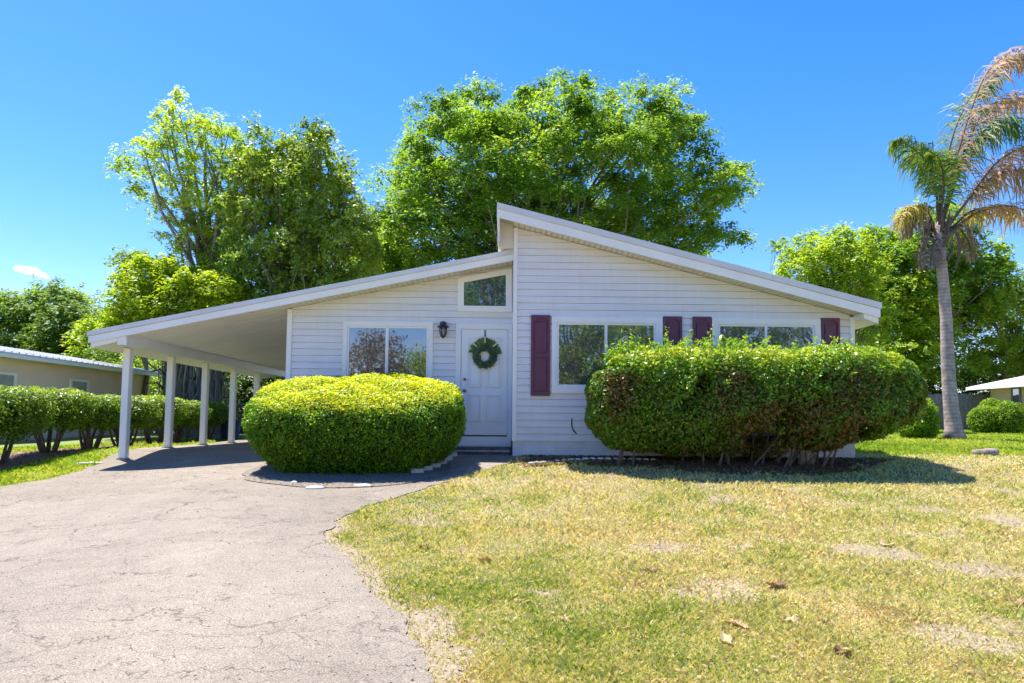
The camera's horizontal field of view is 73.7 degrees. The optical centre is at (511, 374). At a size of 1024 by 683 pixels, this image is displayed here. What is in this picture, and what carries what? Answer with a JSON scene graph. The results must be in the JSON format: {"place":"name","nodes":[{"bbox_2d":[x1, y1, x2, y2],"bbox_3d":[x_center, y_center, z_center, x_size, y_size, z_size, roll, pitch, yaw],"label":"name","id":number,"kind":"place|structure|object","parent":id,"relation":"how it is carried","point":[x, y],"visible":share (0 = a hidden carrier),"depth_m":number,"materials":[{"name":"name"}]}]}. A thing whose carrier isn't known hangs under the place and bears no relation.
{"place":"outdoors","nodes":[
{"label":"outdoors","id":0,"kind":"place"},
{"bbox_2d":[0,440,514,682],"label":"driveway","id":1,"kind":"structure","parent":0,"point":[239,624],"depth_m":5.61,"materials":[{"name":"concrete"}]},
{"bbox_2d":[305,486,324,488],"bbox_3d":[-2.727,1.573,9.473,0.277,0.061,0.146,1,-4,-1],"label":"paver","id":2,"kind":"object","parent":1,"relation":"on","point":[315,487],"visible":0.83,"depth_m":9.42,"materials":[{"name":"white concrete"}]},
{"bbox_2d":[242,461,451,487],"bbox_3d":[-2.610,1.502,10.925,3.250,0.323,2.866,1,-4,-1],"label":"bush bed","id":3,"kind":"object","parent":1,"relation":"on","point":[322,478],"visible":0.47,"depth_m":10.23,"materials":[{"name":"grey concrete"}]},
{"bbox_2d":[241,372,466,473],"bbox_3d":[-2.535,0.764,11.330,3.596,1.785,2.620,1,-4,-1],"label":"round bush","id":4,"kind":"object","parent":3,"relation":"on","point":[371,423],"visible":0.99,"depth_m":10.44,"materials":[{"name":"green plant"}]},
{"bbox_2d":[411,468,423,472],"bbox_3d":[-1.479,1.552,10.629,0.200,0.185,0.070,8,-9,-9],"label":"edging brick","id":5,"kind":"object","parent":3,"relation":"on","point":[417,470],"visible":0.47,"depth_m":10.60,"materials":[{"name":"concrete"}]},
{"bbox_2d":[420,466,432,470],"bbox_3d":[-1.363,1.541,10.827,0.200,0.185,0.070,3,-14,-16],"label":"edging brick","id":6,"kind":"object","parent":3,"relation":"on","point":[425,468],"visible":0.32,"depth_m":10.81,"materials":[{"name":"concrete"}]},
{"bbox_2d":[429,463,440,467],"bbox_3d":[-1.265,1.527,11.074,0.200,0.185,0.070,6,-4,-23],"label":"edging brick","id":7,"kind":"object","parent":3,"relation":"on","point":[434,465],"visible":0.31,"depth_m":11.05,"materials":[{"name":"concrete"}]},
{"bbox_2d":[354,484,370,486],"bbox_3d":[-2.111,1.572,9.649,0.250,0.061,0.139,1,-4,-6],"label":"paver","id":8,"kind":"object","parent":1,"relation":"on","point":[368,485],"visible":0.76,"depth_m":9.62,"materials":[{"name":"white concrete"}]},
{"bbox_2d":[0,427,1023,682],"bbox_3d":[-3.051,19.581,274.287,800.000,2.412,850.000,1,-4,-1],"label":"ground","id":9,"kind":"structure","parent":0,"point":[450,667],"depth_m":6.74,"materials":[{"name":"green plant"}]},
{"bbox_2d":[0,285,51,349],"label":"broadleaf tree","id":10,"kind":"object","parent":9,"relation":"on","point":[5,304],"visible":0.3,"depth_m":48.71,"materials":[{"name":"green plant"}]},
{"bbox_2d":[12,296,99,355],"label":"broadleaf tree","id":11,"kind":"object","parent":9,"relation":"on","point":[50,335],"visible":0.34,"depth_m":42.31,"materials":[{"name":"green plant"}]},
{"bbox_2d":[0,274,111,349],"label":"broadleaf tree","id":12,"kind":"object","parent":9,"relation":"on","point":[52,292],"visible":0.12,"depth_m":49.89,"materials":[{"name":"green plant"}]},
{"bbox_2d":[0,346,161,441],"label":"neighbour house","id":13,"kind":"structure","parent":9,"relation":"on","point":[25,368],"depth_m":22.87,"materials":[{"name":"beige paint"}]},
{"bbox_2d":[0,371,17,389],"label":"window","id":14,"kind":"structure","parent":13,"relation":"in","point":[12,380],"depth_m":20.27,"materials":[{"name":"grey glass"}]},
{"bbox_2d":[69,378,89,395],"bbox_3d":[-14.979,0.718,23.623,0.048,1.120,1.053,1,-4,-1],"label":"window","id":15,"kind":"structure","parent":13,"relation":"in","point":[87,382],"depth_m":23.65,"materials":[{"name":"grey glass"}]},
{"bbox_2d":[77,462,103,465],"bbox_3d":[-7.807,1.650,12.632,0.459,0.079,0.282,3,-4,-29],"label":"paver","id":16,"kind":"object","parent":9,"relation":"on","point":[89,463],"visible":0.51,"depth_m":12.53,"materials":[{"name":"concrete"}]},
{"bbox_2d":[0,436,214,485],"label":"lawn grass","id":17,"kind":"structure","parent":9,"relation":"on","point":[12,475],"depth_m":12.77,"materials":[{"name":"green plant"}]},
{"bbox_2d":[58,311,161,388],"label":"broadleaf tree","id":18,"kind":"object","parent":9,"relation":"on","point":[81,330],"visible":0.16,"depth_m":38.20,"materials":[{"name":"green plant"}]},
{"bbox_2d":[0,438,241,469],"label":"hedge mulch","id":19,"kind":"object","parent":9,"relation":"on","point":[19,455],"visible":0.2,"depth_m":13.74,"materials":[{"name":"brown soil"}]},
{"bbox_2d":[0,395,7,426],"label":"hedge shrub","id":20,"kind":"object","parent":19,"relation":"on","point":[4,412],"visible":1,"depth_m":12.18,"materials":[{"name":"green plant"}]},
{"bbox_2d":[0,385,59,463],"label":"hedge shrub","id":21,"kind":"object","parent":19,"relation":"on","point":[24,413],"visible":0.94,"depth_m":12.95,"materials":[{"name":"green plant"}]},
{"bbox_2d":[15,385,100,452],"bbox_3d":[-9.706,0.975,14.349,1.485,1.472,1.933,1,-4,-1],"label":"hedge shrub","id":22,"kind":"object","parent":19,"relation":"on","point":[72,406],"visible":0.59,"depth_m":14.29,"materials":[{"name":"green plant"}]},
{"bbox_2d":[70,393,133,449],"bbox_3d":[-9.702,1.109,15.755,1.507,1.400,1.934,1,-4,-1],"label":"hedge shrub","id":23,"kind":"object","parent":19,"relation":"on","point":[106,416],"visible":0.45,"depth_m":15.62,"materials":[{"name":"green plant"}]},
{"bbox_2d":[97,395,162,446],"bbox_3d":[-9.735,1.188,17.154,1.532,1.432,1.965,1,-4,-1],"label":"hedge shrub","id":24,"kind":"object","parent":19,"relation":"on","point":[144,408],"visible":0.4,"depth_m":17.08,"materials":[{"name":"green plant"}]},
{"bbox_2d":[135,393,190,444],"bbox_3d":[-9.742,1.258,18.738,1.555,1.507,1.924,1,-4,-1],"label":"hedge shrub","id":25,"kind":"object","parent":19,"relation":"on","point":[180,410],"visible":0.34,"depth_m":18.68,"materials":[{"name":"green plant"}]},
{"bbox_2d":[173,399,212,442],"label":"hedge shrub","id":26,"kind":"object","parent":19,"relation":"on","point":[193,419],"visible":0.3,"depth_m":19.98,"materials":[{"name":"green plant"}]},
{"bbox_2d":[184,400,228,439],"bbox_3d":[-9.761,1.490,21.736,1.526,1.380,1.951,1,-4,-1],"label":"hedge shrub","id":27,"kind":"object","parent":19,"relation":"on","point":[220,411],"visible":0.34,"depth_m":21.58,"materials":[{"name":"green plant"}]},
{"bbox_2d":[74,324,180,433],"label":"oak tree","id":28,"kind":"object","parent":9,"relation":"on","point":[162,386],"visible":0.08,"depth_m":26.51,"materials":[{"name":"green plant"}]},
{"bbox_2d":[103,243,168,432],"bbox_3d":[-15.314,-1.347,27.962,2.725,8.025,2.904,1,-4,-1],"label":"broadleaf tree","id":29,"kind":"object","parent":9,"relation":"on","point":[123,254],"visible":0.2,"depth_m":27.77,"materials":[{"name":"green plant"}]},
{"bbox_2d":[109,353,180,430],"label":"broadleaf tree","id":30,"kind":"object","parent":9,"relation":"on","point":[154,363],"visible":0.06,"depth_m":30.63,"materials":[{"name":"green plant"}]},
{"bbox_2d":[122,316,195,436],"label":"tree","id":31,"kind":"object","parent":9,"relation":"on","point":[186,383],"visible":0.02,"depth_m":24.54,"materials":[{"name":"green plant"}]},
{"bbox_2d":[87,252,251,437],"bbox_3d":[-11.622,-0.914,24.084,5.754,6.941,5.008,2,-4,-17],"label":"broadleaf tree","id":32,"kind":"object","parent":9,"relation":"on","point":[174,285],"visible":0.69,"depth_m":22.89,"materials":[{"name":"green plant"}]},
{"bbox_2d":[125,301,236,438],"bbox_3d":[-10.725,0.083,23.425,5.596,4.932,4.141,1,-4,-1],"label":"broadleaf tree","id":33,"kind":"object","parent":9,"relation":"on","point":[193,392],"visible":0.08,"depth_m":23.04,"materials":[{"name":"green plant"}]},
{"bbox_2d":[103,85,266,396],"bbox_3d":[-12.763,-4.197,27.169,6.377,13.706,5.742,1,-4,-1],"label":"broadleaf tree","id":34,"kind":"object","parent":9,"relation":"on","point":[200,228],"visible":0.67,"depth_m":26.44,"materials":[{"name":"green plant"}]},
{"bbox_2d":[134,403,245,437],"bbox_3d":[-10.298,1.644,24.031,7.606,1.347,0.060,1,-4,-1],"label":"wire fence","id":35,"kind":"object","parent":9,"relation":"on","point":[212,428],"visible":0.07,"depth_m":24.01,"materials":[{"name":"grey metal"}]},
{"bbox_2d":[210,370,237,434],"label":"oak tree","id":36,"kind":"object","parent":9,"relation":"on","point":[223,383],"visible":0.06,"depth_m":26.23,"materials":[{"name":"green plant"}]},
{"bbox_2d":[218,420,241,439],"bbox_3d":[-9.264,1.818,22.427,0.730,0.657,0.730,1,-4,-1],"label":"storage tub","id":37,"kind":"object","parent":9,"relation":"on","point":[223,431],"visible":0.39,"depth_m":22.19,"materials":[{"name":"blue plastic"}]},
{"bbox_2d":[194,372,281,432],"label":"broadleaf tree","id":38,"kind":"object","parent":9,"relation":"on","point":[245,389],"visible":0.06,"depth_m":28.82,"materials":[{"name":"green plant"}]},
{"bbox_2d":[204,110,386,380],"bbox_3d":[-8.078,-3.546,25.798,6.400,12.160,6.356,4,-5,-42],"label":"broadleaf tree","id":39,"kind":"object","parent":9,"relation":"on","point":[300,245],"visible":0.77,"depth_m":24.54,"materials":[{"name":"green plant"}]},
{"bbox_2d":[331,219,419,278],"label":"broadleaf tree","id":40,"kind":"object","parent":9,"relation":"on","point":[412,254],"visible":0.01,"depth_m":34.10,"materials":[{"name":"green plant"}]},
{"bbox_2d":[87,202,881,459],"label":"house","id":41,"kind":"structure","parent":9,"relation":"on","point":[547,303],"depth_m":12.68,"materials":[{"name":"wood"}]},
{"bbox_2d":[342,321,432,378],"bbox_3d":[-2.386,-0.322,13.100,1.728,1.418,0.047,1,-4,-1],"label":"window","id":42,"kind":"structure","parent":41,"relation":"in","point":[405,347],"depth_m":13.11,"materials":[{"name":"clear glass"}]},
{"bbox_2d":[461,330,507,434],"bbox_3d":[-0.532,0.140,13.067,0.887,2.019,0.092,1,-4,-1],"label":"door","id":43,"kind":"structure","parent":41,"relation":"in","point":[484,391],"depth_m":13.08,"materials":[{"name":"paint"}]},
{"bbox_2d":[468,330,500,370],"bbox_3d":[-0.525,-0.473,13.049,0.650,0.794,0.160,1,-4,-1],"label":"wreath","id":44,"kind":"object","parent":43,"relation":"hanging from","point":[490,347],"visible":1,"depth_m":13.05,"materials":[{"name":"green plant"}]},
{"bbox_2d":[458,268,511,311],"bbox_3d":[-0.526,-1.648,13.211,1.053,0.862,0.047,1,-4,-1],"label":"window","id":45,"kind":"structure","parent":41,"relation":"in","point":[489,291],"depth_m":13.20,"materials":[{"name":"clear glass"}]},
{"bbox_2d":[551,316,662,392],"bbox_3d":[1.750,-0.359,12.547,2.044,1.412,0.047,1,-4,-1],"label":"window","id":46,"kind":"structure","parent":41,"relation":"in","point":[574,339],"depth_m":12.56,"materials":[{"name":"clear glass"}]},
{"bbox_2d":[712,318,820,387],"bbox_3d":[4.693,-0.331,12.578,2.014,1.412,0.047,1,-4,-1],"label":"window","id":47,"kind":"structure","parent":41,"relation":"in","point":[784,331],"depth_m":12.60,"materials":[{"name":"clear glass"}]},
{"bbox_2d":[477,556,492,560],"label":"fallen leaf","id":48,"kind":"object","parent":9,"relation":"on","point":[484,558],"visible":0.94,"depth_m":6.19,"materials":[{"name":"brown plant"}]},
{"bbox_2d":[344,65,765,277],"bbox_3d":[1.837,-5.300,31.448,19.432,16.507,12.918,1,-4,-1],"label":"broadleaf tree","id":49,"kind":"object","parent":9,"relation":"on","point":[534,179],"visible":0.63,"depth_m":28.86,"materials":[{"name":"green plant"}]},
{"bbox_2d":[643,565,660,570],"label":"fallen leaf","id":50,"kind":"object","parent":9,"relation":"on","point":[655,569],"visible":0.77,"depth_m":5.97,"materials":[{"name":"beige plant"}]},
{"bbox_2d":[515,456,865,471],"bbox_3d":[3.375,1.532,11.748,6.625,0.160,1.527,1,-4,-1],"label":"mulch bed","id":51,"kind":"object","parent":9,"relation":"on","point":[690,460],"visible":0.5,"depth_m":11.71,"materials":[{"name":"brown soil"}]},
{"bbox_2d":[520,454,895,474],"bbox_3d":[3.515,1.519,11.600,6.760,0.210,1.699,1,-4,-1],"label":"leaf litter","id":52,"kind":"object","parent":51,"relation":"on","point":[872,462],"visible":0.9,"depth_m":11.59,"materials":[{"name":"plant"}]},
{"bbox_2d":[582,323,931,467],"bbox_3d":[4.007,0.400,11.591,5.729,2.465,2.042,1,-4,-1],"label":"long hedge","id":53,"kind":"object","parent":51,"relation":"on","point":[808,395],"visible":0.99,"depth_m":10.93,"materials":[{"name":"green plant"}]},
{"bbox_2d":[720,632,732,643],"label":"fallen leaf","id":54,"kind":"object","parent":9,"relation":"on","point":[723,636],"visible":1,"depth_m":4.50,"materials":[{"name":"beige plant"}]},
{"bbox_2d":[721,617,750,628],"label":"fallen leaf","id":55,"kind":"object","parent":9,"relation":"on","point":[738,621],"visible":1,"depth_m":4.77,"materials":[{"name":"beige plant"}]},
{"bbox_2d":[764,579,785,585],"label":"fallen leaf","id":56,"kind":"object","parent":9,"relation":"on","point":[780,582],"visible":1,"depth_m":5.55,"materials":[{"name":"brown plant"}]},
{"bbox_2d":[764,236,794,276],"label":"broadleaf tree","id":57,"kind":"object","parent":9,"relation":"on","point":[774,244],"visible":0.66,"depth_m":44.81,"materials":[{"name":"green plant"}]},
{"bbox_2d":[781,614,799,621],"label":"fallen leaf","id":58,"kind":"object","parent":9,"relation":"on","point":[793,617],"visible":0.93,"depth_m":4.82,"materials":[{"name":"beige plant"}]},
{"bbox_2d":[770,220,907,351],"bbox_3d":[16.072,-2.327,34.417,6.410,10.992,6.524,1,-4,-1],"label":"broadleaf tree","id":59,"kind":"object","parent":9,"relation":"on","point":[815,264],"visible":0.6,"depth_m":33.20,"materials":[{"name":"green plant"}]},
{"bbox_2d":[832,644,853,653],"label":"fallen leaf","id":60,"kind":"object","parent":9,"relation":"on","point":[837,648],"visible":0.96,"depth_m":4.29,"materials":[{"name":"brown plant"}]},
{"bbox_2d":[873,538,892,545],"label":"fallen leaf","id":61,"kind":"object","parent":9,"relation":"on","point":[882,542],"visible":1,"depth_m":6.91,"materials":[{"name":"beige plant"}]},
{"bbox_2d":[857,266,973,392],"bbox_3d":[23.920,-1.571,41.316,6.565,10.453,7.172,1,-4,-1],"label":"broadleaf tree","id":62,"kind":"object","parent":9,"relation":"on","point":[911,331],"visible":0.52,"depth_m":39.82,"materials":[{"name":"green plant"}]},
{"bbox_2d":[898,398,940,438],"bbox_3d":[14.364,1.540,24.126,1.470,1.685,1.394,1,-4,-1],"label":"garden shrub","id":63,"kind":"object","parent":9,"relation":"on","point":[926,424],"visible":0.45,"depth_m":23.66,"materials":[{"name":"green plant"}]},
{"bbox_2d":[850,195,1023,359],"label":"broadleaf tree","id":64,"kind":"object","parent":9,"relation":"on","point":[967,273],"visible":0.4,"depth_m":40.97,"materials":[{"name":"green plant"}]},
{"bbox_2d":[886,45,1023,438],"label":"palm tree","id":65,"kind":"object","parent":9,"relation":"on","point":[928,162],"visible":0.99,"depth_m":24.37,"materials":[{"name":"green plant"}]},
{"bbox_2d":[927,393,990,429],"bbox_3d":[23.515,2.005,36.291,5.355,2.025,0.178,1,-4,-1],"label":"wooden fence","id":66,"kind":"object","parent":9,"relation":"on","point":[968,403],"visible":0.2,"depth_m":36.25,"materials":[{"name":"grey wood"}]},
{"bbox_2d":[925,349,1005,394],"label":"broadleaf tree","id":67,"kind":"object","parent":9,"relation":"on","point":[960,388],"visible":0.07,"depth_m":44.39,"materials":[{"name":"green plant"}]},
{"bbox_2d":[966,404,999,432],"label":"garden shrub","id":68,"kind":"object","parent":9,"relation":"on","point":[982,420],"visible":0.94,"depth_m":31.36,"materials":[{"name":"green plant"}]},
{"bbox_2d":[971,448,998,455],"bbox_3d":[9.390,1.555,13.522,0.517,0.211,0.327,1,-4,-1],"label":"rock","id":69,"kind":"object","parent":9,"relation":"on","point":[991,451],"visible":0.65,"depth_m":13.41,"materials":[{"name":"grey stone"}]},
{"bbox_2d":[951,262,1023,385],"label":"broadleaf tree","id":70,"kind":"object","parent":9,"relation":"on","point":[1007,343],"visible":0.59,"depth_m":41.59,"materials":[{"name":"green plant"}]},
{"bbox_2d":[978,397,1002,408],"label":"garden shrub","id":71,"kind":"object","parent":9,"relation":"on","point":[992,402],"visible":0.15,"depth_m":33.05,"materials":[{"name":"green plant"}]},
{"bbox_2d":[966,376,1023,428],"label":"neighbour house","id":72,"kind":"structure","parent":9,"relation":"on","point":[1011,389],"depth_m":34.32,"materials":[{"name":"yellow paint"}]},
{"bbox_2d":[1010,387,1021,406],"bbox_3d":[24.941,1.144,33.777,0.048,1.306,0.629,1,-4,-1],"label":"window","id":73,"kind":"structure","parent":72,"relation":"in","point":[1015,391],"depth_m":33.75,"materials":[{"name":"clear glass"}]},
{"bbox_2d":[993,400,1023,433],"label":"garden shrub","id":74,"kind":"object","parent":9,"relation":"on","point":[1010,417],"visible":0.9,"depth_m":30.84,"materials":[{"name":"green plant"}]},
{"bbox_2d":[1009,597,1023,606],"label":"fallen leaf","id":75,"kind":"object","parent":9,"relation":"on","point":[1016,600],"visible":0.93,"depth_m":5.23,"materials":[{"name":"beige plant"}]},
{"bbox_2d":[0,0,1023,408],"label":"sky","id":76,"kind":"structure","parent":0,"point":[816,93],"materials":[{"name":"blue"}]},
{"bbox_2d":[799,448,815,464],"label":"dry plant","id":77,"kind":"object","parent":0,"point":[807,455],"visible":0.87,"depth_m":11.57,"materials":[{"name":"brown plant"}]},
{"bbox_2d":[855,429,1023,455],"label":"lawn grass","id":78,"kind":"structure","parent":0,"point":[1007,444],"depth_m":17.95,"materials":[{"name":"green plant"}]}
]}

